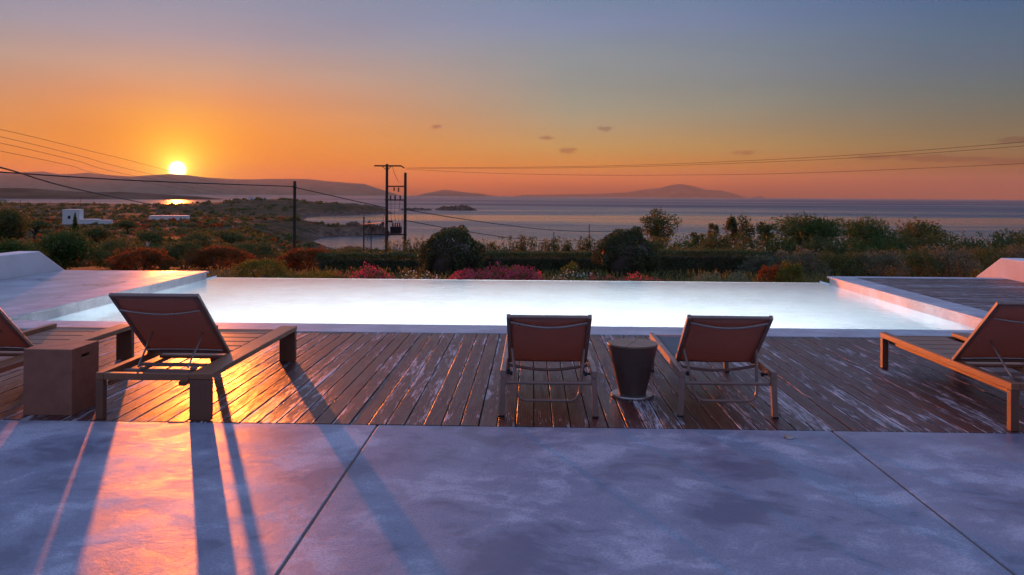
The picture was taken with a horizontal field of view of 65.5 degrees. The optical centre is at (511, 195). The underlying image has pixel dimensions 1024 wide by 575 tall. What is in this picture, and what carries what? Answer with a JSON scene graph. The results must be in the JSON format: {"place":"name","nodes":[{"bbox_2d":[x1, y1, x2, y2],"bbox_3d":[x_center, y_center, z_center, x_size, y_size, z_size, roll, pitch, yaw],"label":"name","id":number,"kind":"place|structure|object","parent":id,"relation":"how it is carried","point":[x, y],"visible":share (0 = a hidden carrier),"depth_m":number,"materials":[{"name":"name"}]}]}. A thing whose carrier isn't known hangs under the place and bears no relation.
{"place":"outdoors","nodes":[
{"label":"outdoors","id":0,"kind":"place"},
{"bbox_2d":[0,188,221,199],"bbox_3d":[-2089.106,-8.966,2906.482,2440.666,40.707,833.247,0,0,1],"label":"hill","id":1,"kind":"structure","parent":0,"point":[19,193],"depth_m":2692.04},
{"bbox_2d":[0,171,399,195],"bbox_3d":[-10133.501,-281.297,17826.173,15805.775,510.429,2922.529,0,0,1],"label":"mountain ridge","id":2,"kind":"structure","parent":0,"point":[9,180],"depth_m":17051.87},
{"bbox_2d":[417,190,490,195],"bbox_3d":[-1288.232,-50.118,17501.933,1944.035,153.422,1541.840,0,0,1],"label":"distant hill","id":3,"kind":"structure","parent":0,"point":[447,193],"depth_m":17101.80,"materials":[{"name":"stone"}]},
{"bbox_2d":[0,199,985,282],"bbox_3d":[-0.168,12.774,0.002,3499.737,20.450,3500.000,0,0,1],"label":"ground","id":4,"kind":"structure","parent":0,"point":[306,234],"depth_m":579.27,"materials":[{"name":"soil"}]},
{"bbox_2d":[0,205,34,242],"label":"leafy tree","id":5,"kind":"object","parent":4,"relation":"on","point":[10,227],"visible":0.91,"depth_m":39.74,"materials":[{"name":"green plant"}]},
{"bbox_2d":[0,236,43,253],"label":"leafy tree","id":6,"kind":"object","parent":4,"relation":"on","point":[13,245],"visible":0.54,"depth_m":30.87,"materials":[{"name":"green plant"}]},
{"bbox_2d":[25,219,54,239],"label":"slope tree","id":7,"kind":"object","parent":4,"relation":"on","point":[38,224],"visible":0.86,"depth_m":159.90,"materials":[{"name":"green plant"}]},
{"bbox_2d":[25,225,106,269],"bbox_3d":[-16.775,2.202,30.009,2.302,2.124,2.494,0,0,1],"label":"carob tree","id":8,"kind":"object","parent":4,"relation":"on","point":[65,248],"visible":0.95,"depth_m":29.75,"materials":[{"name":"green plant"}]},
{"bbox_2d":[62,209,112,223],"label":"house","id":9,"kind":"structure","parent":4,"relation":"on","point":[67,216],"depth_m":329.24,"materials":[{"name":"paint"}]},
{"bbox_2d":[81,225,116,244],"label":"slope tree","id":10,"kind":"object","parent":4,"relation":"on","point":[101,233],"visible":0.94,"depth_m":89.44,"materials":[{"name":"green plant"}]},
{"bbox_2d":[87,237,148,268],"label":"bush","id":11,"kind":"object","parent":4,"relation":"on","point":[119,245],"visible":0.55,"depth_m":35.61,"materials":[{"name":"green plant"}]},
{"bbox_2d":[110,220,136,234],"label":"slope tree","id":12,"kind":"object","parent":4,"relation":"on","point":[125,224],"visible":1,"depth_m":228.44,"materials":[{"name":"green plant"}]},
{"bbox_2d":[104,246,177,270],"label":"bush","id":13,"kind":"object","parent":4,"relation":"on","point":[150,258],"visible":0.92,"depth_m":27.54,"materials":[{"name":"orange plant"}]},
{"bbox_2d":[130,231,170,244],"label":"slope tree","id":14,"kind":"object","parent":4,"relation":"on","point":[149,236],"visible":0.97,"depth_m":109.67,"materials":[{"name":"green plant"}]},
{"bbox_2d":[2,215,319,267],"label":"dry scrub","id":15,"kind":"object","parent":4,"relation":"on","point":[143,226],"visible":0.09,"depth_m":254.41,"materials":[{"name":"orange plant"}]},
{"bbox_2d":[149,215,189,220],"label":"house","id":16,"kind":"structure","parent":4,"relation":"on","point":[165,217],"depth_m":390.82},
{"bbox_2d":[159,238,208,268],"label":"bush","id":17,"kind":"object","parent":4,"relation":"on","point":[176,251],"visible":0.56,"depth_m":33.46,"materials":[{"name":"green plant"}]},
{"bbox_2d":[171,230,221,247],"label":"slope tree","id":18,"kind":"object","parent":4,"relation":"on","point":[198,236],"visible":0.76,"depth_m":94.71,"materials":[{"name":"green plant"}]},
{"bbox_2d":[0,197,395,262],"bbox_3d":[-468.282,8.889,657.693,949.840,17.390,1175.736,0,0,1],"label":"scrub","id":19,"kind":"object","parent":4,"relation":"on","point":[98,214],"visible":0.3,"depth_m":357.97,"materials":[{"name":"green plant"}]},
{"bbox_2d":[182,245,255,269],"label":"bush","id":20,"kind":"object","parent":4,"relation":"on","point":[211,254],"visible":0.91,"depth_m":31.38,"materials":[{"name":"green plant"}]},
{"bbox_2d":[209,230,249,243],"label":"slope tree","id":21,"kind":"object","parent":4,"relation":"on","point":[231,237],"visible":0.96,"depth_m":127.89,"materials":[{"name":"green plant"}]},
{"bbox_2d":[216,240,285,263],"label":"bush","id":22,"kind":"object","parent":4,"relation":"on","point":[261,249],"visible":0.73,"depth_m":41.56,"materials":[{"name":"green plant"}]},
{"bbox_2d":[229,258,294,277],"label":"bush","id":23,"kind":"object","parent":4,"relation":"on","point":[247,264],"visible":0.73,"depth_m":21.80,"materials":[{"name":"green plant"}]},
{"bbox_2d":[293,181,296,250],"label":"utility pole","id":24,"kind":"object","parent":4,"relation":"on","point":[294,216],"visible":0.73,"depth_m":74.88,"materials":[{"name":"brown wood"}]},
{"bbox_2d":[0,167,187,210],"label":"power cable","id":25,"kind":"object","parent":24,"relation":"attached to","point":[76,188],"visible":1,"depth_m":56.77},
{"bbox_2d":[0,171,294,186],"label":"power cable","id":26,"kind":"object","parent":24,"relation":"attached to","point":[139,180],"visible":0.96,"depth_m":57.25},
{"bbox_2d":[275,246,328,271],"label":"bush","id":27,"kind":"object","parent":4,"relation":"on","point":[300,254],"visible":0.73,"depth_m":29.55,"materials":[{"name":"orange plant"}]},
{"bbox_2d":[283,269,354,278],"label":"bush","id":28,"kind":"object","parent":4,"relation":"on","point":[313,273],"visible":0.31,"depth_m":20.50,"materials":[{"name":"green plant"}]},
{"bbox_2d":[330,245,370,258],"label":"bush","id":29,"kind":"object","parent":4,"relation":"on","point":[353,250],"visible":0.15,"depth_m":35.80,"materials":[{"name":"green plant"}]},
{"bbox_2d":[333,261,394,278],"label":"flowering plant","id":30,"kind":"object","parent":4,"relation":"on","point":[362,274],"visible":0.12,"depth_m":20.67,"materials":[{"name":"pink plant"}]},
{"bbox_2d":[314,251,425,274],"bbox_3d":[-5.031,2.574,28.982,4.128,1.122,1.189,0,0,0],"label":"hedge","id":31,"kind":"object","parent":4,"relation":"on","point":[343,261],"visible":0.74,"depth_m":28.61,"materials":[{"name":"green plant"}]},
{"bbox_2d":[365,164,406,256],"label":"transformer pole","id":32,"kind":"object","parent":4,"relation":"on","point":[395,229],"visible":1,"depth_m":84.82,"materials":[{"name":"brown wood"}]},
{"bbox_2d":[410,163,1023,174],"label":"power cable","id":33,"kind":"object","parent":32,"relation":"attached to","point":[746,174],"visible":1,"depth_m":68.22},
{"bbox_2d":[463,142,1018,167],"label":"power cable","id":34,"kind":"object","parent":32,"relation":"attached to","point":[732,161],"visible":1,"depth_m":69.35,"materials":[{"name":"rubber"}]},
{"bbox_2d":[576,146,1017,167],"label":"power cable","id":35,"kind":"object","parent":32,"relation":"attached to","point":[798,160],"visible":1,"depth_m":67.59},
{"bbox_2d":[383,238,410,258],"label":"shrub","id":36,"kind":"object","parent":4,"relation":"on","point":[394,249],"visible":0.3,"depth_m":40.15,"materials":[{"name":"green plant"}]},
{"bbox_2d":[400,235,423,258],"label":"shrub","id":37,"kind":"object","parent":4,"relation":"on","point":[410,246],"visible":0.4,"depth_m":39.83,"materials":[{"name":"green plant"}]},
{"bbox_2d":[398,269,439,278],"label":"flowering plant","id":38,"kind":"object","parent":4,"relation":"on","point":[408,277],"visible":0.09,"depth_m":20.34,"materials":[{"name":"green plant"}]},
{"bbox_2d":[417,225,485,277],"bbox_3d":[-1.786,1.779,24.004,1.969,1.847,1.926,0,0,43],"label":"clipped bush","id":39,"kind":"object","parent":4,"relation":"on","point":[452,249],"visible":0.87,"depth_m":23.49,"materials":[{"name":"green plant"}]},
{"bbox_2d":[449,261,544,279],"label":"flowering plant","id":40,"kind":"object","parent":4,"relation":"on","point":[519,274],"visible":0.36,"depth_m":20.30,"materials":[{"name":"pink plant"}]},
{"bbox_2d":[499,235,524,251],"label":"shrub","id":41,"kind":"object","parent":4,"relation":"on","point":[510,238],"visible":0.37,"depth_m":35.94,"materials":[{"name":"green plant"}]},
{"bbox_2d":[187,265,840,282],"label":"grass","id":42,"kind":"structure","parent":4,"relation":"on","point":[220,272],"depth_m":22.69,"materials":[{"name":"plant"}]},
{"bbox_2d":[512,235,534,255],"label":"shrub","id":43,"kind":"object","parent":4,"relation":"on","point":[523,242],"visible":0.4,"depth_m":35.85,"materials":[{"name":"green plant"}]},
{"bbox_2d":[523,236,553,255],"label":"shrub","id":44,"kind":"object","parent":4,"relation":"on","point":[541,248],"visible":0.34,"depth_m":35.99,"materials":[{"name":"green plant"}]},
{"bbox_2d":[478,249,599,276],"bbox_3d":[1.003,2.507,27.997,4.586,1.177,1.322,0,0,0],"label":"hedge","id":45,"kind":"object","parent":4,"relation":"on","point":[540,260],"visible":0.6,"depth_m":27.59,"materials":[{"name":"green plant"}]},
{"bbox_2d":[539,236,561,256],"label":"shrub","id":46,"kind":"object","parent":4,"relation":"on","point":[556,247],"visible":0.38,"depth_m":35.83,"materials":[{"name":"green plant"}]},
{"bbox_2d":[556,260,586,278],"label":"bush","id":47,"kind":"object","parent":4,"relation":"on","point":[569,267],"visible":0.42,"depth_m":22.46,"materials":[{"name":"green plant"}]},
{"bbox_2d":[552,265,600,280],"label":"flowering plant","id":48,"kind":"object","parent":4,"relation":"on","point":[567,277],"visible":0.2,"depth_m":21.65,"materials":[{"name":"green plant"}]},
{"bbox_2d":[574,236,592,252],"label":"shrub","id":49,"kind":"object","parent":4,"relation":"on","point":[579,243],"visible":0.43,"depth_m":35.87,"materials":[{"name":"green plant"}]},
{"bbox_2d":[583,271,667,280],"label":"flowering plant","id":50,"kind":"object","parent":4,"relation":"on","point":[631,277],"visible":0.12,"depth_m":20.45,"materials":[{"name":"pink plant"}]},
{"bbox_2d":[591,226,661,280],"bbox_3d":[3.448,1.816,24.006,1.984,1.858,1.911,0,0,43],"label":"clipped bush","id":51,"kind":"object","parent":4,"relation":"on","point":[624,251],"visible":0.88,"depth_m":23.48,"materials":[{"name":"green plant"}]},
{"bbox_2d":[301,247,953,278],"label":"ground scrub","id":52,"kind":"object","parent":4,"relation":"on","point":[914,275],"depth_m":38.93,"materials":[{"name":"green plant"}]},
{"bbox_2d":[645,232,667,248],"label":"bush","id":53,"kind":"object","parent":4,"relation":"on","point":[660,244],"visible":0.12,"depth_m":45.96,"materials":[{"name":"green plant"}]},
{"bbox_2d":[639,207,681,247],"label":"leafy tree","id":54,"kind":"object","parent":4,"relation":"on","point":[658,224],"visible":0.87,"depth_m":59.47,"materials":[{"name":"green plant"}]},
{"bbox_2d":[664,234,704,249],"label":"bush","id":55,"kind":"object","parent":4,"relation":"on","point":[688,243],"visible":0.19,"depth_m":46.61,"materials":[{"name":"green plant"}]},
{"bbox_2d":[692,271,722,281],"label":"cushion plant","id":56,"kind":"object","parent":4,"relation":"on","point":[704,279],"visible":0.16,"depth_m":18.60,"materials":[{"name":"green plant"}]},
{"bbox_2d":[652,248,773,279],"bbox_3d":[6.906,2.533,27.992,4.290,1.334,1.320,0,0,0],"label":"hedge","id":57,"kind":"object","parent":4,"relation":"on","point":[711,260],"visible":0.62,"depth_m":27.62,"materials":[{"name":"green plant"}]},
{"bbox_2d":[699,229,733,249],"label":"bush","id":58,"kind":"object","parent":4,"relation":"on","point":[714,242],"visible":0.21,"depth_m":45.61,"materials":[{"name":"green plant"}]},
{"bbox_2d":[721,213,755,246],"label":"leafy tree","id":59,"kind":"object","parent":4,"relation":"on","point":[731,223],"visible":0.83,"depth_m":57.85,"materials":[{"name":"green plant"}]},
{"bbox_2d":[726,269,752,281],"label":"cushion plant","id":60,"kind":"object","parent":4,"relation":"on","point":[736,276],"visible":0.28,"depth_m":18.91,"materials":[{"name":"green plant"}]},
{"bbox_2d":[733,230,772,254],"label":"bush","id":61,"kind":"object","parent":4,"relation":"on","point":[741,242],"visible":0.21,"depth_m":46.06,"materials":[{"name":"green plant"}]},
{"bbox_2d":[735,251,794,279],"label":"bush","id":62,"kind":"object","parent":4,"relation":"on","point":[758,260],"visible":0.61,"depth_m":26.74,"materials":[{"name":"green plant"}]},
{"bbox_2d":[756,221,776,248],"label":"leafy tree","id":63,"kind":"object","parent":4,"relation":"on","point":[761,228],"visible":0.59,"depth_m":55.82,"materials":[{"name":"green plant"}]},
{"bbox_2d":[755,262,780,281],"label":"bush","id":64,"kind":"object","parent":4,"relation":"on","point":[773,270],"visible":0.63,"depth_m":21.39,"materials":[{"name":"orange plant"}]},
{"bbox_2d":[756,234,802,260],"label":"bush","id":65,"kind":"object","parent":4,"relation":"on","point":[784,245],"visible":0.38,"depth_m":44.75,"materials":[{"name":"green plant"}]},
{"bbox_2d":[773,259,803,282],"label":"bush","id":66,"kind":"object","parent":4,"relation":"on","point":[794,270],"visible":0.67,"depth_m":20.85,"materials":[{"name":"green plant"}]},
{"bbox_2d":[773,246,832,281],"bbox_3d":[9.786,2.389,27.047,2.042,1.301,1.943,0,0,26],"label":"bush","id":67,"kind":"object","parent":4,"relation":"on","point":[818,266],"visible":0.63,"depth_m":26.74,"materials":[{"name":"green plant"}]},
{"bbox_2d":[764,211,858,255],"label":"pine tree","id":68,"kind":"object","parent":4,"relation":"on","point":[800,229],"visible":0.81,"depth_m":49.39,"materials":[{"name":"green plant"}]},
{"bbox_2d":[790,233,844,270],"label":"bush","id":69,"kind":"object","parent":4,"relation":"on","point":[812,246],"visible":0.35,"depth_m":43.74,"materials":[{"name":"green plant"}]},
{"bbox_2d":[808,248,870,279],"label":"bush","id":70,"kind":"object","parent":4,"relation":"on","point":[830,259],"visible":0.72,"depth_m":27.74,"materials":[{"name":"green plant"}]},
{"bbox_2d":[824,233,883,273],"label":"bush","id":71,"kind":"object","parent":4,"relation":"on","point":[859,247],"visible":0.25,"depth_m":43.58,"materials":[{"name":"green plant"}]},
{"bbox_2d":[827,214,908,254],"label":"pine tree","id":72,"kind":"object","parent":4,"relation":"on","point":[865,228],"visible":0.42,"depth_m":51.35,"materials":[{"name":"green plant"}]},
{"bbox_2d":[841,246,911,276],"bbox_3d":[12.806,2.490,28.005,2.245,1.376,2.224,0,0,42],"label":"bush","id":73,"kind":"object","parent":4,"relation":"on","point":[882,259],"visible":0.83,"depth_m":27.49,"materials":[{"name":"green plant"}]},
{"bbox_2d":[867,226,915,276],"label":"bush","id":74,"kind":"object","parent":4,"relation":"on","point":[879,242],"visible":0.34,"depth_m":44.79,"materials":[{"name":"green plant"}]},
{"bbox_2d":[879,246,945,276],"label":"bush","id":75,"kind":"object","parent":4,"relation":"on","point":[914,259],"visible":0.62,"depth_m":28.54,"materials":[{"name":"green plant"}]},
{"bbox_2d":[886,216,955,257],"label":"leafy tree","id":76,"kind":"object","parent":4,"relation":"on","point":[920,230],"visible":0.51,"depth_m":53.56,"materials":[{"name":"green plant"}]},
{"bbox_2d":[893,225,951,276],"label":"bush","id":77,"kind":"object","parent":4,"relation":"on","point":[927,241],"visible":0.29,"depth_m":44.65,"materials":[{"name":"green plant"}]},
{"bbox_2d":[913,243,984,276],"bbox_3d":[15.959,2.528,29.011,2.322,1.725,2.300,0,0,43],"label":"bush","id":78,"kind":"object","parent":4,"relation":"on","point":[950,254],"visible":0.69,"depth_m":28.62,"materials":[{"name":"green plant"}]},
{"bbox_2d":[929,230,979,276],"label":"bush","id":79,"kind":"object","parent":4,"relation":"on","point":[944,245],"visible":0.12,"depth_m":43.86,"materials":[{"name":"green plant"}]},
{"bbox_2d":[953,243,1014,276],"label":"bush","id":80,"kind":"object","parent":4,"relation":"on","point":[981,253],"visible":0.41,"depth_m":29.82,"materials":[{"name":"green plant"}]},
{"bbox_2d":[965,231,1007,269],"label":"bush","id":81,"kind":"object","parent":4,"relation":"on","point":[982,243],"visible":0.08,"depth_m":42.91,"materials":[{"name":"green plant"}]},
{"bbox_2d":[991,239,1023,263],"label":"bush","id":82,"kind":"object","parent":4,"relation":"on","point":[1019,253],"visible":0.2,"depth_m":29.99,"materials":[{"name":"green plant"}]},
{"bbox_2d":[993,228,1023,248],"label":"leafy tree","id":83,"kind":"object","parent":4,"relation":"on","point":[1015,234],"visible":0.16,"depth_m":44.01,"materials":[{"name":"green plant"}]},
{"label":"utility pole","id":84,"kind":"object","parent":4,"relation":"on","visible":0},
{"bbox_2d":[405,209,639,231],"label":"power cable","id":85,"kind":"object","parent":84,"relation":"attached to","point":[508,225],"visible":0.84,"depth_m":102.42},
{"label":"pool basin","id":86,"kind":"structure","parent":4,"relation":"on","visible":0},
{"bbox_2d":[1,271,208,319],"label":"coping","id":87,"kind":"object","parent":86,"relation":"on","point":[23,310],"visible":1,"depth_m":12.04,"materials":[{"name":"concrete"}]},
{"bbox_2d":[13,273,205,320],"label":"pool wall","id":88,"kind":"structure","parent":86,"relation":"attached to","point":[54,313],"depth_m":11.86,"materials":[{"name":"concrete"}]},
{"bbox_2d":[11,320,973,337],"bbox_3d":[0.120,1.579,9.207,20.400,0.064,0.546,0,0,1],"label":"coping","id":89,"kind":"object","parent":86,"relation":"on","point":[502,329],"depth_m":9.22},
{"bbox_2d":[45,277,974,329],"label":"pool water","id":90,"kind":"structure","parent":86,"relation":"in","point":[494,302],"depth_m":12.68,"materials":[{"name":"white liquid"}]},
{"bbox_2d":[830,279,980,327],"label":"pool wall","id":91,"kind":"structure","parent":86,"relation":"attached to","point":[958,318],"depth_m":12.26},
{"bbox_2d":[827,276,987,320],"bbox_3d":[6.350,1.607,12.507,0.450,0.035,6.356,0,0,1],"label":"coping","id":92,"kind":"object","parent":86,"relation":"on","point":[966,311],"visible":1,"depth_m":12.39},
{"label":"platform base","id":93,"kind":"structure","parent":4,"relation":"on","visible":0},
{"bbox_2d":[850,276,1007,279],"bbox_3d":[8.107,1.700,15.517,2.906,0.200,0.250,0,0,1],"label":"coping","id":94,"kind":"object","parent":93,"relation":"on","point":[973,278],"visible":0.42,"depth_m":15.43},
{"bbox_2d":[862,279,1023,311],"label":"platform deck","id":95,"kind":"structure","parent":93,"relation":"on","point":[985,295],"depth_m":13.60,"materials":[{"name":"brown wood"}]},
{"bbox_2d":[977,258,1023,281],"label":"parapet wall","id":96,"kind":"structure","parent":93,"relation":"on","point":[1010,268],"depth_m":15.41,"materials":[{"name":"white paint"}]},
{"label":"platform base","id":97,"kind":"structure","parent":4,"relation":"on","visible":0},
{"bbox_2d":[0,270,176,308],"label":"platform","id":98,"kind":"structure","parent":97,"relation":"on","point":[17,291],"depth_m":13.73,"materials":[{"name":"concrete"}]},
{"bbox_2d":[0,251,63,279],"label":"parapet wall","id":99,"kind":"structure","parent":98,"relation":"attached to","point":[15,264],"depth_m":14.85,"materials":[{"name":"white paint"}]},
{"bbox_2d":[0,420,1023,574],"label":"terrace","id":100,"kind":"structure","parent":0,"point":[123,498],"depth_m":4.04,"materials":[{"name":"concrete"}]},
{"bbox_2d":[0,329,1023,433],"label":"wood deck","id":101,"kind":"structure","parent":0,"point":[831,384],"depth_m":6.31,"materials":[{"name":"wood"}]},
{"bbox_2d":[23,340,98,415],"bbox_3d":[-3.226,1.300,5.712,0.342,0.460,0.342,0,0,1],"label":"cube table","id":102,"kind":"object","parent":101,"relation":"on","point":[59,377],"visible":0.98,"depth_m":5.54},
{"bbox_2d":[0,309,133,372],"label":"sun lounger","id":103,"kind":"object","parent":101,"relation":"on","point":[15,341],"visible":0.76,"depth_m":6.93,"materials":[{"name":"brown wood"}]},
{"bbox_2d":[96,293,296,420],"bbox_3d":[-2.424,1.112,6.432,0.795,0.846,2.000,0,0,1],"label":"sun lounger","id":104,"kind":"object","parent":101,"relation":"on","point":[166,326],"visible":1,"depth_m":5.82,"materials":[{"name":"brown wood"}]},
{"bbox_2d":[498,314,598,417],"bbox_3d":[0.276,1.188,6.318,0.704,0.726,1.614,0,0,1],"label":"sling lounger","id":105,"kind":"object","parent":101,"relation":"on","point":[552,338],"visible":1,"depth_m":5.68,"materials":[{"name":"fabric"}]},
{"bbox_2d":[607,338,657,400],"bbox_3d":[0.937,1.349,6.193,0.390,0.410,0.390,0,0,1],"label":"side table","id":106,"kind":"object","parent":101,"relation":"on","point":[632,359],"visible":1,"depth_m":6.08,"materials":[{"name":"metal"}]},
{"bbox_2d":[650,315,778,418],"bbox_3d":[1.544,1.196,6.336,0.704,0.726,1.614,0,0,2],"label":"sling lounger","id":107,"kind":"object","parent":101,"relation":"on","point":[725,340],"visible":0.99,"depth_m":5.72,"materials":[{"name":"fabric"}]},
{"bbox_2d":[880,301,1023,431],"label":"sun lounger","id":108,"kind":"object","parent":101,"relation":"on","point":[995,338],"visible":1,"depth_m":5.86,"materials":[{"name":"brown wood"}]},
{"bbox_2d":[0,0,1023,199],"label":"sky","id":109,"kind":"structure","parent":0,"point":[324,90],"materials":[{"name":"orange"}]},
{"bbox_2d":[2,194,1023,254],"bbox_3d":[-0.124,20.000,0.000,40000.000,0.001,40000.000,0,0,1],"label":"sea","id":110,"kind":"structure","parent":0,"point":[571,216],"depth_m":929.12,"materials":[{"name":"blue liquid"}]},
{"bbox_2d":[361,220,389,233],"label":"reef","id":111,"kind":"object","parent":110,"relation":"in","point":[377,229],"visible":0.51,"depth_m":393.93},
{"bbox_2d":[435,204,476,209],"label":"reef","id":112,"kind":"object","parent":110,"relation":"in","point":[462,207],"visible":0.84,"depth_m":1051.96},
{"bbox_2d":[514,184,745,197],"bbox_3d":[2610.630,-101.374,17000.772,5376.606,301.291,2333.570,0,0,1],"label":"island","id":113,"kind":"structure","parent":0,"point":[680,191],"depth_m":16367.20,"materials":[{"name":"stone"}]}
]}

